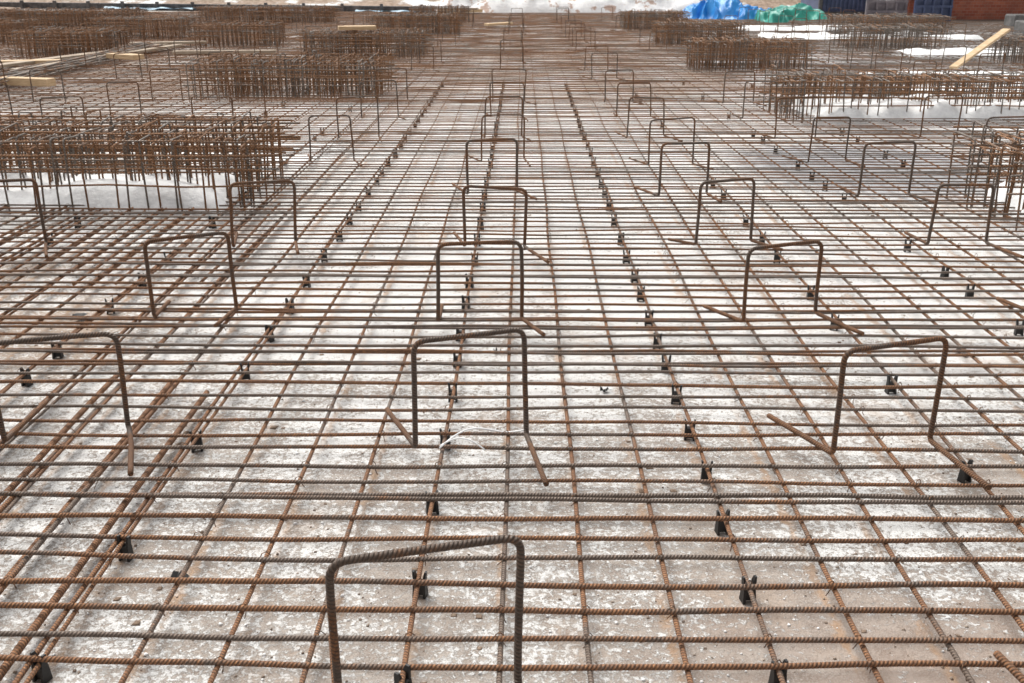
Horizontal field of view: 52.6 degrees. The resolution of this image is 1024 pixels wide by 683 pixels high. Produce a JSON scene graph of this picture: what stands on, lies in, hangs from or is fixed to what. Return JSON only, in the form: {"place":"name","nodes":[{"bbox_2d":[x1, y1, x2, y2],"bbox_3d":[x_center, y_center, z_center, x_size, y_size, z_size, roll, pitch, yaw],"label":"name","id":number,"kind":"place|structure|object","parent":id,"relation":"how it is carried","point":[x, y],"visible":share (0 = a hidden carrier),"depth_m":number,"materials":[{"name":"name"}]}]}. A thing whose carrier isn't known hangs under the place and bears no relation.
{"place":"outdoors","nodes":[
{"label":"outdoors","id":0,"kind":"place"},
{"bbox_2d":[0,0,800,8],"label":"earth bank","id":1,"kind":"structure","parent":0,"point":[766,4],"depth_m":39.27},
{"bbox_2d":[1004,14,1023,25],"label":"concrete block","id":2,"kind":"object","parent":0,"point":[1010,19],"depth_m":25.85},
{"bbox_2d":[1013,20,1023,34],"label":"concrete block","id":3,"kind":"object","parent":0,"point":[1019,25],"depth_m":22.57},
{"label":"ground","id":4,"kind":"structure","parent":0,"visible":0},
{"bbox_2d":[0,9,1023,682],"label":"concrete slab","id":5,"kind":"structure","parent":4,"relation":"on","point":[542,625],"depth_m":3.32,"materials":[{"name":"concrete"}]},
{"bbox_2d":[0,18,46,43],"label":"starter rebar cage","id":6,"kind":"object","parent":5,"relation":"on","point":[5,24],"visible":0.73,"depth_m":20.22,"materials":[{"name":"metal"}]},
{"bbox_2d":[6,23,134,59],"bbox_3d":[-7.465,-5.131,17.652,1.621,0.538,1.440,0,20,1],"label":"starter rebar cage","id":7,"kind":"object","parent":5,"relation":"on","point":[85,39],"visible":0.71,"depth_m":17.31,"materials":[{"name":"metal"}]},
{"bbox_2d":[0,6,148,29],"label":"starter rebar cage","id":8,"kind":"object","parent":5,"relation":"on","point":[70,15],"visible":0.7,"depth_m":25.22,"materials":[{"name":"metal"}]},
{"bbox_2d":[0,163,261,215],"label":"snow drift","id":9,"kind":"object","parent":5,"relation":"on","point":[102,196],"visible":0.49,"depth_m":6.49,"materials":[{"name":"snow"}]},
{"bbox_2d":[89,14,204,38],"bbox_3d":[-7.621,-6.591,21.733,2.021,0.505,1.297,0,20,1],"label":"starter rebar cage","id":10,"kind":"object","parent":5,"relation":"on","point":[176,26],"visible":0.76,"depth_m":21.45,"materials":[{"name":"metal"}]},
{"bbox_2d":[104,6,195,9],"bbox_3d":[-12.861,-11.794,36.656,3.714,0.108,0.387,5,21,14],"label":"blue plastic film","id":11,"kind":"object","parent":5,"relation":"on","point":[105,7],"visible":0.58,"depth_m":36.54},
{"bbox_2d":[0,106,301,215],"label":"starter rebar cage","id":12,"kind":"object","parent":5,"relation":"on","point":[72,154],"visible":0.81,"depth_m":6.63,"materials":[{"name":"metal"}]},
{"bbox_2d":[0,0,429,11],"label":"edge formwork beam","id":13,"kind":"structure","parent":5,"relation":"on","point":[88,4],"depth_m":36.94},
{"bbox_2d":[186,19,291,48],"bbox_3d":[-5.190,-5.912,19.855,1.722,0.508,1.349,0,20,1],"label":"starter rebar cage","id":14,"kind":"object","parent":5,"relation":"on","point":[235,28],"visible":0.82,"depth_m":19.55,"materials":[{"name":"metal"}]},
{"bbox_2d":[158,144,344,167],"bbox_3d":[-2.165,-1.510,8.411,1.500,0.078,1.000,0,20,1],"label":"snow drift","id":15,"kind":"object","parent":5,"relation":"on","point":[295,157],"visible":0.16,"depth_m":8.19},
{"bbox_2d":[193,3,343,24],"bbox_3d":[-6.504,-8.831,27.907,3.721,0.516,1.462,0,20,1],"label":"starter rebar cage","id":16,"kind":"object","parent":5,"relation":"on","point":[233,10],"visible":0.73,"depth_m":27.53,"materials":[{"name":"metal"}]},
{"bbox_2d":[181,50,399,100],"bbox_3d":[-2.571,-3.204,12.386,2.320,0.499,1.507,0,20,1],"label":"starter rebar cage","id":17,"kind":"object","parent":5,"relation":"on","point":[314,68],"visible":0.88,"depth_m":11.99,"materials":[{"name":"metal"}]},
{"bbox_2d":[292,27,434,60],"bbox_3d":[-2.466,-5.046,17.494,2.220,0.485,1.384,0,20,1],"label":"starter rebar cage","id":18,"kind":"object","parent":5,"relation":"on","point":[355,45],"visible":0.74,"depth_m":17.16,"materials":[{"name":"metal"}]},
{"bbox_2d":[338,25,375,29],"bbox_3d":[-2.569,-5.198,17.157,0.618,0.060,0.220,-5,20,-13],"label":"wooden plank","id":19,"kind":"object","parent":18,"relation":"on","point":[367,27],"visible":1,"depth_m":17.06,"materials":[{"name":"brown wood"}]},
{"bbox_2d":[369,10,464,34],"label":"starter rebar cage","id":20,"kind":"object","parent":5,"relation":"on","point":[390,19],"visible":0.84,"depth_m":22.88,"materials":[{"name":"metal"}]},
{"bbox_2d":[409,4,469,21],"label":"starter rebar cage","id":21,"kind":"object","parent":5,"relation":"on","point":[415,8],"visible":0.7,"depth_m":27.90,"materials":[{"name":"metal"}]},
{"bbox_2d":[0,228,1020,682],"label":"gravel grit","id":22,"kind":"object","parent":5,"relation":"on","point":[538,532],"visible":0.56,"depth_m":2.84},
{"bbox_2d":[0,11,1023,682],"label":"reinforcement mesh","id":23,"kind":"object","parent":5,"relation":"on","point":[462,61],"visible":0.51,"depth_m":4.54,"materials":[{"name":"metal"}]},
{"bbox_2d":[0,178,47,257],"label":"rebar support stand","id":24,"kind":"object","parent":23,"relation":"on","point":[39,208],"visible":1,"depth_m":5.42,"materials":[{"name":"metal"}]},
{"bbox_2d":[0,76,55,86],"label":"wooden plank","id":25,"kind":"object","parent":23,"relation":"on","point":[35,81],"visible":0.91,"depth_m":12.65,"materials":[{"name":"brown wood"}]},
{"bbox_2d":[1,59,59,64],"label":"wooden plank","id":26,"kind":"object","parent":23,"relation":"on","point":[37,61],"visible":0.46,"depth_m":15.30,"materials":[{"name":"brown wood"}]},
{"bbox_2d":[29,69,65,105],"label":"rebar support stand","id":27,"kind":"object","parent":23,"relation":"on","point":[45,70],"visible":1,"depth_m":11.19,"materials":[{"name":"metal"}]},
{"bbox_2d":[39,96,85,138],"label":"rebar support stand","id":28,"kind":"object","parent":23,"relation":"on","point":[62,97],"visible":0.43,"depth_m":8.85,"materials":[{"name":"metal"}]},
{"bbox_2d":[0,332,133,475],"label":"rebar support stand","id":29,"kind":"object","parent":23,"relation":"on","point":[30,416],"visible":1,"depth_m":3.20,"materials":[{"name":"metal"}]},
{"bbox_2d":[0,41,162,85],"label":"loose rebar bundle","id":30,"kind":"object","parent":23,"relation":"on","point":[68,63],"visible":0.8,"depth_m":14.93,"materials":[{"name":"metal"}]},
{"bbox_2d":[0,44,170,67],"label":"wooden plank","id":31,"kind":"object","parent":23,"relation":"on","point":[11,64],"visible":0.56,"depth_m":15.71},
{"bbox_2d":[10,44,182,71],"bbox_3d":[-6.452,-4.564,16.551,0.140,0.040,4.957,3,20,9],"label":"wooden plank","id":32,"kind":"object","parent":23,"relation":"on","point":[155,49],"visible":0.47,"depth_m":17.43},
{"bbox_2d":[106,81,141,120],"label":"rebar support stand","id":33,"kind":"object","parent":23,"relation":"on","point":[123,82],"visible":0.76,"depth_m":10.09,"materials":[{"name":"metal"}]},
{"bbox_2d":[106,53,143,59],"bbox_3d":[-5.822,-4.292,15.579,0.609,0.070,0.200,11,23,28],"label":"wooden plank","id":34,"kind":"object","parent":23,"relation":"on","point":[128,56],"visible":0.88,"depth_m":15.47,"materials":[{"name":"brown wood"}]},
{"bbox_2d":[113,52,142,80],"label":"rebar support stand","id":35,"kind":"object","parent":23,"relation":"on","point":[126,53],"visible":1,"depth_m":13.59,"materials":[{"name":"metal"}]},
{"bbox_2d":[149,68,184,103],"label":"rebar support stand","id":36,"kind":"object","parent":23,"relation":"on","point":[166,69],"visible":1,"depth_m":11.29,"materials":[{"name":"metal"}]},
{"bbox_2d":[129,41,206,44],"bbox_3d":[-6.349,-5.519,19.129,1.360,0.040,0.200,-6,21,-16],"label":"wooden plank","id":37,"kind":"object","parent":23,"relation":"on","point":[180,42],"visible":0.7,"depth_m":19.13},
{"bbox_2d":[143,231,237,326],"bbox_3d":[-1.360,-0.275,4.340,0.369,0.352,0.259,4,20,11],"label":"rebar support stand","id":38,"kind":"object","parent":23,"relation":"on","point":[155,314],"visible":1,"depth_m":4.33,"materials":[{"name":"metal"}]},
{"bbox_2d":[191,96,237,136],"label":"rebar support stand","id":39,"kind":"object","parent":23,"relation":"on","point":[212,97],"visible":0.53,"depth_m":8.95,"materials":[{"name":"metal"}]},
{"bbox_2d":[172,50,275,53],"bbox_3d":[-4.867,-4.902,17.528,1.712,0.050,0.140,-2,20,-6],"label":"wooden plank","id":40,"kind":"object","parent":23,"relation":"on","point":[208,51],"visible":0.78,"depth_m":17.50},
{"bbox_2d":[229,83,266,118],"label":"rebar support stand","id":41,"kind":"object","parent":23,"relation":"on","point":[249,83],"visible":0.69,"depth_m":10.05,"materials":[{"name":"metal"}]},
{"bbox_2d":[228,179,299,254],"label":"rebar support stand","id":42,"kind":"object","parent":23,"relation":"on","point":[233,240],"visible":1,"depth_m":5.42,"materials":[{"name":"metal"}]},
{"bbox_2d":[307,115,362,166],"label":"rebar support stand","id":43,"kind":"object","parent":23,"relation":"on","point":[310,159],"visible":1,"depth_m":7.79,"materials":[{"name":"metal"}]},
{"bbox_2d":[335,95,381,141],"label":"rebar support stand","id":44,"kind":"object","parent":23,"relation":"on","point":[358,97],"visible":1,"depth_m":8.84,"materials":[{"name":"metal"}]},
{"bbox_2d":[360,80,405,119],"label":"rebar support stand","id":45,"kind":"object","parent":23,"relation":"on","point":[377,81],"visible":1,"depth_m":10.06,"materials":[{"name":"metal"}]},
{"bbox_2d":[375,68,409,102],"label":"rebar support stand","id":46,"kind":"object","parent":23,"relation":"on","point":[392,69],"visible":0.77,"depth_m":11.33,"materials":[{"name":"metal"}]},
{"bbox_2d":[325,535,524,682],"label":"rebar support stand","id":47,"kind":"object","parent":23,"relation":"on","point":[334,651],"visible":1,"depth_m":2.00,"materials":[{"name":"metal"}]},
{"bbox_2d":[411,46,439,71],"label":"rebar support stand","id":48,"kind":"object","parent":23,"relation":"on","point":[423,46],"visible":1,"depth_m":14.71,"materials":[{"name":"metal"}]},
{"bbox_2d":[385,327,548,486],"bbox_3d":[-0.133,0.143,3.172,0.725,0.361,0.292,12,23,29],"label":"rebar support stand","id":49,"kind":"object","parent":23,"relation":"on","point":[413,441],"visible":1,"depth_m":3.14,"materials":[{"name":"metal"}]},
{"bbox_2d":[439,427,523,450],"bbox_3d":[-0.081,0.298,3.219,0.293,0.058,0.128,-17,26,-39],"label":"plastic strap","id":50,"kind":"object","parent":23,"relation":"on","point":[452,438],"visible":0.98,"depth_m":3.21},
{"bbox_2d":[436,240,545,336],"bbox_3d":[-0.092,-0.242,4.257,0.561,0.345,0.198,8,22,22],"label":"rebar support stand","id":51,"kind":"object","parent":23,"relation":"on","point":[439,309],"visible":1,"depth_m":4.24,"materials":[{"name":"metal"}]},
{"bbox_2d":[452,138,537,199],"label":"rebar support stand","id":52,"kind":"object","parent":23,"relation":"on","point":[466,157],"visible":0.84,"depth_m":6.68,"materials":[{"name":"metal"}]},
{"bbox_2d":[484,22,512,25],"bbox_3d":[-0.330,-7.842,25.561,0.722,0.070,0.200,-13,23,-31],"label":"wooden plank","id":53,"kind":"object","parent":23,"relation":"on","point":[494,24],"visible":0.88,"depth_m":25.44,"materials":[{"name":"brown wood"}]},
{"bbox_2d":[468,114,530,166],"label":"rebar support stand","id":54,"kind":"object","parent":23,"relation":"on","point":[504,115],"visible":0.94,"depth_m":7.82,"materials":[{"name":"metal"}]},
{"bbox_2d":[453,185,549,263],"bbox_3d":[-0.063,-0.646,5.388,0.770,0.335,0.213,15,24,35],"label":"rebar support stand","id":55,"kind":"object","parent":23,"relation":"on","point":[525,216],"visible":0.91,"depth_m":5.37,"materials":[{"name":"metal"}]},
{"bbox_2d":[480,96,530,140],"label":"rebar support stand","id":56,"kind":"object","parent":23,"relation":"on","point":[484,135],"visible":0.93,"depth_m":8.90,"materials":[{"name":"metal"}]},
{"bbox_2d":[483,81,527,120],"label":"rebar support stand","id":57,"kind":"object","parent":23,"relation":"on","point":[507,82],"visible":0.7,"depth_m":10.10,"materials":[{"name":"metal"}]},
{"bbox_2d":[488,68,535,104],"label":"rebar support stand","id":58,"kind":"object","parent":23,"relation":"on","point":[492,99],"visible":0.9,"depth_m":11.23,"materials":[{"name":"metal"}]},
{"bbox_2d":[2,184,1023,680],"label":"tie wires","id":59,"kind":"object","parent":23,"relation":"on","point":[504,396],"visible":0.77,"depth_m":3.88,"materials":[{"name":"metal"}]},
{"bbox_2d":[582,52,627,80],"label":"rebar support stand","id":60,"kind":"object","parent":23,"relation":"on","point":[604,53],"visible":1,"depth_m":13.57,"materials":[{"name":"metal"}]},
{"bbox_2d":[603,69,645,104],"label":"rebar support stand","id":61,"kind":"object","parent":23,"relation":"on","point":[604,99],"visible":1,"depth_m":11.20,"materials":[{"name":"metal"}]},
{"bbox_2d":[613,82,658,118],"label":"rebar support stand","id":62,"kind":"object","parent":23,"relation":"on","point":[628,83],"visible":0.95,"depth_m":10.09,"materials":[{"name":"metal"}]},
{"bbox_2d":[615,97,682,141],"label":"rebar support stand","id":63,"kind":"object","parent":23,"relation":"on","point":[626,136],"visible":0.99,"depth_m":8.92,"materials":[{"name":"metal"}]},
{"bbox_2d":[629,117,713,169],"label":"rebar support stand","id":64,"kind":"object","parent":23,"relation":"on","point":[651,121],"visible":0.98,"depth_m":7.64,"materials":[{"name":"metal"}]},
{"bbox_2d":[633,141,721,202],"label":"rebar support stand","id":65,"kind":"object","parent":23,"relation":"on","point":[660,168],"visible":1,"depth_m":6.62,"materials":[{"name":"metal"}]},
{"bbox_2d":[668,177,782,250],"bbox_3d":[1.141,-0.687,5.478,0.607,0.352,0.193,5,21,15],"label":"rebar support stand","id":66,"kind":"object","parent":23,"relation":"on","point":[702,184],"visible":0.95,"depth_m":5.47,"materials":[{"name":"metal"}]},
{"bbox_2d":[714,71,766,105],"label":"rebar support stand","id":67,"kind":"object","parent":23,"relation":"on","point":[753,89],"visible":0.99,"depth_m":11.14,"materials":[{"name":"metal"}]},
{"bbox_2d":[731,81,788,121],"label":"rebar support stand","id":68,"kind":"object","parent":23,"relation":"on","point":[744,99],"visible":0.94,"depth_m":10.02,"materials":[{"name":"metal"}]},
{"bbox_2d":[750,46,795,72],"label":"rebar support stand","id":69,"kind":"object","parent":23,"relation":"on","point":[765,54],"visible":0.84,"depth_m":14.54,"materials":[{"name":"metal"}]},
{"bbox_2d":[703,240,864,335],"bbox_3d":[1.130,-0.250,4.294,0.670,0.335,0.240,7,21,17],"label":"rebar support stand","id":70,"kind":"object","parent":23,"relation":"on","point":[815,307],"visible":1,"depth_m":4.27,"materials":[{"name":"metal"}]},
{"bbox_2d":[756,96,832,144],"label":"rebar support stand","id":71,"kind":"object","parent":23,"relation":"on","point":[774,137],"visible":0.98,"depth_m":8.81,"materials":[{"name":"metal"}]},
{"bbox_2d":[782,116,865,166],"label":"rebar support stand","id":72,"kind":"object","parent":23,"relation":"on","point":[846,160],"visible":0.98,"depth_m":7.77,"materials":[{"name":"metal"}]},
{"bbox_2d":[767,336,991,489],"bbox_3d":[1.112,0.161,3.129,0.697,0.356,0.272,11,22,27],"label":"rebar support stand","id":73,"kind":"object","parent":23,"relation":"on","point":[933,443],"visible":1,"depth_m":3.10,"materials":[{"name":"metal"}]},
{"bbox_2d":[839,141,933,202],"bbox_3d":[2.411,-1.103,6.624,0.648,0.355,0.242,11,23,28],"label":"rebar support stand","id":74,"kind":"object","parent":23,"relation":"on","point":[857,194],"visible":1,"depth_m":6.60,"materials":[{"name":"metal"}]},
{"bbox_2d":[902,94,986,143],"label":"rebar support stand","id":75,"kind":"object","parent":23,"relation":"on","point":[958,120],"visible":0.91,"depth_m":8.85,"materials":[{"name":"metal"}]},
{"bbox_2d":[904,183,1023,258],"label":"rebar support stand","id":76,"kind":"object","parent":23,"relation":"on","point":[927,242],"visible":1,"depth_m":5.42,"materials":[{"name":"metal"}]},
{"bbox_2d":[949,28,1010,68],"bbox_3d":[6.855,-4.292,15.147,1.462,0.501,0.120,-16,25,-37],"label":"wooden plank","id":77,"kind":"object","parent":23,"relation":"on","point":[974,52],"visible":1,"depth_m":15.10,"materials":[{"name":"brown wood"}]},
{"bbox_2d":[949,116,1023,162],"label":"rebar support stand","id":78,"kind":"object","parent":23,"relation":"on","point":[988,119],"visible":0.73,"depth_m":7.69,"materials":[{"name":"metal"}]},
{"bbox_2d":[983,40,1023,64],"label":"rebar support stand","id":79,"kind":"object","parent":23,"relation":"on","point":[1013,54],"visible":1,"depth_m":15.71,"materials":[{"name":"metal"}]},
{"bbox_2d":[993,650,1023,682],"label":"rebar support stand","id":80,"kind":"object","parent":23,"relation":"on","point":[1008,665],"visible":1,"depth_m":2.17,"materials":[{"name":"metal"}]},
{"bbox_2d":[996,297,1023,310],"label":"rebar support stand","id":81,"kind":"object","parent":23,"relation":"on","point":[1010,303],"visible":1,"depth_m":4.52,"materials":[{"name":"metal"}]},
{"bbox_2d":[2,227,1023,682],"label":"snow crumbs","id":82,"kind":"object","parent":5,"relation":"on","point":[524,523],"visible":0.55,"depth_m":2.88,"materials":[{"name":"snow"}]},
{"bbox_2d":[70,313,965,577],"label":"plastic scraps","id":83,"kind":"object","parent":5,"relation":"on","point":[175,573],"visible":0.49,"depth_m":3.78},
{"bbox_2d":[20,80,1023,682],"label":"plastic rebar spacers","id":84,"kind":"object","parent":5,"relation":"on","point":[44,674],"visible":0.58,"depth_m":3.83,"materials":[{"name":"plastic"}]},
{"bbox_2d":[25,195,1018,682],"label":"mud flakes","id":85,"kind":"object","parent":5,"relation":"on","point":[137,623],"visible":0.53,"depth_m":2.78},
{"bbox_2d":[438,0,699,14],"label":"snow bank","id":86,"kind":"structure","parent":5,"relation":"on","point":[541,6],"depth_m":33.51,"materials":[{"name":"snow"}]},
{"bbox_2d":[618,9,691,31],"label":"starter rebar cage","id":87,"kind":"object","parent":5,"relation":"on","point":[639,16],"visible":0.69,"depth_m":24.59,"materials":[{"name":"metal"}]},
{"bbox_2d":[651,17,748,44],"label":"starter rebar cage","id":88,"kind":"object","parent":5,"relation":"on","point":[685,30],"visible":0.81,"depth_m":19.78,"materials":[{"name":"metal"}]},
{"bbox_2d":[678,0,770,19],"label":"blue tarpaulin","id":89,"kind":"object","parent":5,"relation":"on","point":[712,9],"visible":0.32,"depth_m":29.55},
{"bbox_2d":[680,32,820,73],"bbox_3d":[3.523,-4.314,15.439,1.844,0.506,1.341,0,20,1],"label":"starter rebar cage","id":90,"kind":"object","parent":5,"relation":"on","point":[749,52],"visible":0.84,"depth_m":15.10,"materials":[{"name":"metal"}]},
{"bbox_2d":[757,10,788,25],"bbox_3d":[7.049,-8.815,28.215,1.200,0.414,2.700,0,20,1],"label":"green tarpaulin","id":91,"kind":"object","parent":5,"relation":"on","point":[774,17],"visible":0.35,"depth_m":27.62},
{"bbox_2d":[749,3,826,22],"bbox_3d":[7.811,-9.295,29.309,3.300,0.571,2.400,0,20,1],"label":"green tarpaulin","id":92,"kind":"object","parent":5,"relation":"on","point":[789,11],"visible":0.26,"depth_m":28.97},
{"bbox_2d":[738,24,851,30],"bbox_3d":[6.760,-7.439,24.621,3.000,0.194,1.500,0,20,1],"label":"snow drift","id":93,"kind":"object","parent":5,"relation":"on","point":[772,28],"visible":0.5,"depth_m":24.18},
{"bbox_2d":[801,0,865,14],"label":"shipping container","id":94,"kind":"object","parent":5,"relation":"on","point":[835,7],"visible":0.64,"depth_m":30.93,"materials":[{"name":"metal"}]},
{"bbox_2d":[758,32,984,40],"bbox_3d":[7.479,-6.401,21.745,4.500,0.198,1.400,0,20,1],"label":"snow drift","id":95,"kind":"object","parent":5,"relation":"on","point":[822,36],"visible":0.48,"depth_m":21.35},
{"bbox_2d":[864,0,908,21],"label":"formwork panel","id":96,"kind":"object","parent":5,"relation":"on","point":[888,7],"visible":0.56,"depth_m":28.05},
{"bbox_2d":[822,12,954,32],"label":"starter rebar cage","id":97,"kind":"object","parent":5,"relation":"on","point":[894,19],"visible":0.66,"depth_m":23.23,"materials":[{"name":"metal"}]},
{"bbox_2d":[759,64,1023,122],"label":"starter rebar cage","id":98,"kind":"object","parent":5,"relation":"on","point":[926,78],"visible":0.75,"depth_m":10.39,"materials":[{"name":"metal"}]},
{"bbox_2d":[828,22,954,48],"bbox_3d":[7.004,-5.698,19.308,1.921,0.477,1.426,0,20,1],"label":"starter rebar cage","id":99,"kind":"object","parent":5,"relation":"on","point":[928,30],"visible":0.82,"depth_m":18.97,"materials":[{"name":"metal"}]},
{"bbox_2d":[788,94,1023,124],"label":"snow drift","id":100,"kind":"object","parent":5,"relation":"on","point":[942,108],"visible":0.52,"depth_m":10.19,"materials":[{"name":"snow"}]},
{"bbox_2d":[906,0,914,14],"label":"formwork panel","id":101,"kind":"object","parent":5,"relation":"on","point":[910,7],"depth_m":29.58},
{"bbox_2d":[912,0,952,21],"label":"formwork panel","id":102,"kind":"object","parent":5,"relation":"on","point":[943,7],"visible":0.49,"depth_m":27.76,"materials":[{"name":"blue paint"}]},
{"bbox_2d":[860,71,1023,82],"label":"snow drift","id":103,"kind":"object","parent":5,"relation":"on","point":[972,72],"visible":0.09,"depth_m":14.14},
{"bbox_2d":[892,48,1018,57],"bbox_3d":[8.938,-4.986,17.881,4.500,0.167,1.200,0,20,1],"label":"snow drift","id":104,"kind":"object","parent":5,"relation":"on","point":[918,52],"visible":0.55,"depth_m":17.59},
{"bbox_2d":[893,82,1022,94],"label":"snow drift","id":105,"kind":"object","parent":5,"relation":"on","point":[975,86],"visible":0.04,"depth_m":12.48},
{"bbox_2d":[946,121,1023,230],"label":"starter rebar cage","id":106,"kind":"object","parent":5,"relation":"on","point":[1016,145],"visible":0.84,"depth_m":6.48,"materials":[{"name":"metal"}]},
{"bbox_2d":[951,0,1023,19],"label":"brick wall","id":107,"kind":"structure","parent":5,"relation":"on","point":[981,9],"depth_m":28.93,"materials":[{"name":"brick"}]},
{"bbox_2d":[981,181,1023,216],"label":"snow drift","id":108,"kind":"object","parent":5,"relation":"on","point":[1002,197],"visible":0.38,"depth_m":6.52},
{"bbox_2d":[984,31,1023,63],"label":"starter rebar cage","id":109,"kind":"object","parent":5,"relation":"on","point":[1020,39],"visible":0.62,"depth_m":16.37,"materials":[{"name":"metal"}]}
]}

